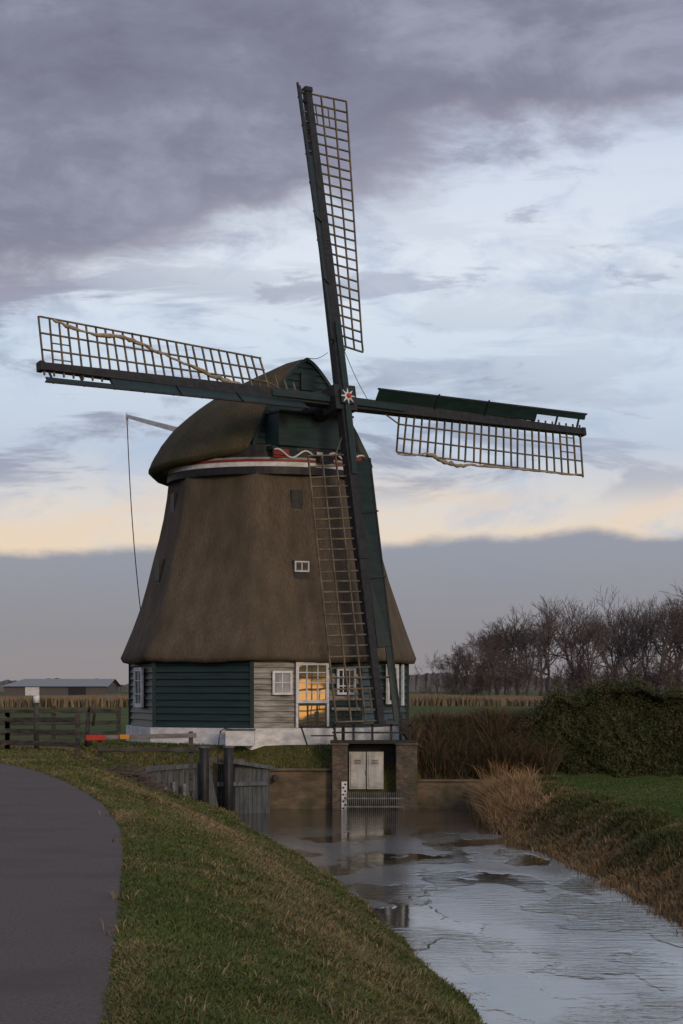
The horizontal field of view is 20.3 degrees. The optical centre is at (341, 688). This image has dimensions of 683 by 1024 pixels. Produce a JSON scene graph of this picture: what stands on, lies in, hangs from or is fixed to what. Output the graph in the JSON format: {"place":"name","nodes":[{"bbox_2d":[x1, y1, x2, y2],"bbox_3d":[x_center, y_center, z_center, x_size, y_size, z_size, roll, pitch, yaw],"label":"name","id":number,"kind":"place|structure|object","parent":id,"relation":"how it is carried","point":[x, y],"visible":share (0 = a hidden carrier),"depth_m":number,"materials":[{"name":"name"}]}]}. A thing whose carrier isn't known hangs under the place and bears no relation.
{"place":"outdoors","nodes":[
{"label":"outdoors","id":0,"kind":"place"},
{"bbox_2d":[0,763,124,1023],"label":"asphalt road","id":1,"kind":"structure","parent":0,"point":[61,857],"depth_m":15.21,"materials":[{"name":"grey asphalt"}]},
{"bbox_2d":[0,692,682,1022],"bbox_3d":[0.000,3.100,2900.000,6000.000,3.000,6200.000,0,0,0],"label":"ground","id":2,"kind":"structure","parent":0,"point":[389,779],"depth_m":56.91,"materials":[{"name":"green plant"}]},
{"bbox_2d":[33,695,39,748],"bbox_3d":[-8.300,0.950,52.000,0.157,1.500,0.157,0,0,-22],"label":"marker post","id":3,"kind":"object","parent":2,"relation":"on","point":[36,700],"visible":0.83,"depth_m":51.95,"materials":[{"name":"grey wood"}]},
{"bbox_2d":[0,712,79,757],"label":"wooden fence","id":4,"kind":"object","parent":2,"relation":"on","point":[7,742],"visible":0.81,"depth_m":50.64,"materials":[{"name":"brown wood"}]},
{"bbox_2d":[0,706,120,740],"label":"wooden fence","id":5,"kind":"object","parent":2,"relation":"on","point":[53,710],"visible":0.67,"depth_m":59.72,"materials":[{"name":"brown wood"}]},
{"bbox_2d":[3,679,121,695],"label":"farm shed","id":6,"kind":"structure","parent":2,"relation":"on","point":[46,687],"depth_m":340.00,"materials":[{"name":"white paint"}]},
{"bbox_2d":[25,687,85,695],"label":"doors","id":7,"kind":"structure","parent":6,"relation":"in","point":[30,691],"depth_m":339.79,"materials":[{"name":"white paint"}]},
{"bbox_2d":[85,706,95,746],"bbox_3d":[-7.281,1.107,55.464,0.366,1.193,0.210,0,0,28],"label":"water pump","id":8,"kind":"object","parent":2,"relation":"on","point":[88,743],"visible":1,"depth_m":55.44,"materials":[{"name":"metal"}]},
{"bbox_2d":[93,759,177,796],"bbox_3d":[-5.303,2.512,50.243,2.546,1.244,1.968,0,0,20],"label":"brushwood pile","id":9,"kind":"object","parent":2,"relation":"on","point":[133,774],"visible":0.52,"depth_m":50.14,"materials":[{"name":"brown wood"}]},
{"bbox_2d":[86,731,197,791],"bbox_3d":[-5.150,1.910,49.430,2.900,1.580,0.250,0,0,0],"label":"barrier rail","id":10,"kind":"object","parent":2,"relation":"on","point":[100,737],"visible":1,"depth_m":49.38,"materials":[{"name":"brown wood"}]},
{"bbox_2d":[164,782,185,796],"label":"mooring stakes","id":11,"kind":"object","parent":2,"relation":"on","point":[174,787],"visible":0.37,"depth_m":52.87,"materials":[{"name":"grey wood"}]},
{"bbox_2d":[0,740,393,836],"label":"mill yard grass","id":12,"kind":"structure","parent":2,"relation":"on","point":[112,743],"depth_m":56.50,"materials":[{"name":"green plant"}]},
{"bbox_2d":[142,728,274,813],"bbox_3d":[-3.713,2.503,53.713,3.662,2.794,1.621,0,0,0],"label":"sheet pile abutment","id":13,"kind":"object","parent":2,"relation":"on","point":[240,786],"visible":0.68,"depth_m":53.24,"materials":[{"name":"grey wood"}]},
{"bbox_2d":[0,744,487,1023],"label":"verge grass","id":14,"kind":"structure","parent":2,"relation":"on","point":[151,949],"depth_m":15.88,"materials":[{"name":"green plant"}]},
{"bbox_2d":[36,82,586,749],"bbox_3d":[-0.150,-8.327,60.020,16.609,20.653,15.298,0,0,0],"label":"windmill","id":15,"kind":"object","parent":2,"relation":"on","point":[270,612],"visible":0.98,"depth_m":58.18,"materials":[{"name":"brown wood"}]},
{"bbox_2d":[224,729,255,745],"bbox_3d":[-3.000,1.458,56.600,0.900,0.495,0.560,0,0,0],"label":"white storage box","id":16,"kind":"object","parent":15,"relation":"on","point":[239,737],"visible":0.99,"depth_m":56.35,"materials":[{"name":"paint"}]},
{"bbox_2d":[134,490,403,727],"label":"windows and door","id":17,"kind":"structure","parent":15,"relation":"in","point":[311,678],"depth_m":57.62,"materials":[{"name":"white paint"}]},
{"bbox_2d":[0,693,678,706],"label":"distant reeds","id":18,"kind":"object","parent":2,"relation":"on","point":[122,700],"visible":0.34,"depth_m":170.61,"materials":[{"name":"brown plant"}]},
{"bbox_2d":[0,672,682,691],"bbox_3d":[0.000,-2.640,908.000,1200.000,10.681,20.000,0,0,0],"label":"distant tree line","id":19,"kind":"object","parent":2,"relation":"on","point":[414,685],"visible":0.06,"depth_m":899.97,"materials":[{"name":"plant"}]},
{"bbox_2d":[270,712,495,809],"bbox_3d":[1.135,2.575,56.115,7.110,3.750,1.370,0,0,0],"label":"sluice","id":20,"kind":"object","parent":2,"relation":"on","point":[308,788],"visible":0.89,"depth_m":56.15,"materials":[{"name":"brick"}]},
{"bbox_2d":[349,752,383,788],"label":"doors","id":21,"kind":"structure","parent":20,"relation":"in","point":[358,772],"depth_m":56.16,"materials":[{"name":"metal"}]},
{"bbox_2d":[379,696,594,778],"bbox_3d":[4.416,1.462,58.141,7.448,2.606,6.869,0,0,0],"label":"bramble thicket","id":22,"kind":"object","parent":2,"relation":"on","point":[449,745],"visible":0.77,"depth_m":56.97,"materials":[{"name":"brown plant"}]},
{"bbox_2d":[412,580,682,695],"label":"distant bare trees","id":23,"kind":"object","parent":2,"relation":"on","point":[520,642],"visible":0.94,"depth_m":242.47,"materials":[{"name":"brown plant"}]},
{"bbox_2d":[461,749,682,933],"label":"reed clumps","id":24,"kind":"object","parent":2,"relation":"on","point":[504,799],"visible":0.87,"depth_m":43.52,"materials":[{"name":"beige plant"}]},
{"bbox_2d":[487,773,682,922],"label":"bank grass","id":25,"kind":"structure","parent":2,"relation":"on","point":[628,816],"depth_m":39.73,"materials":[{"name":"green plant"}]},
{"bbox_2d":[506,659,682,777],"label":"ivy hedge","id":26,"kind":"object","parent":2,"relation":"on","point":[633,726],"visible":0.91,"depth_m":57.32,"materials":[{"name":"green plant"}]},
{"bbox_2d":[555,777,682,827],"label":"pasture grass","id":27,"kind":"structure","parent":2,"relation":"on","point":[662,789],"depth_m":49.89,"materials":[{"name":"green plant"}]},
{"bbox_2d":[0,0,682,684],"label":"sky","id":28,"kind":"structure","parent":0,"point":[517,165],"materials":[{"name":"grey"}]},
{"bbox_2d":[236,808,682,1023],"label":"canal water","id":29,"kind":"structure","parent":0,"point":[508,931],"depth_m":29.76,"materials":[{"name":"grey liquid"}]}
]}

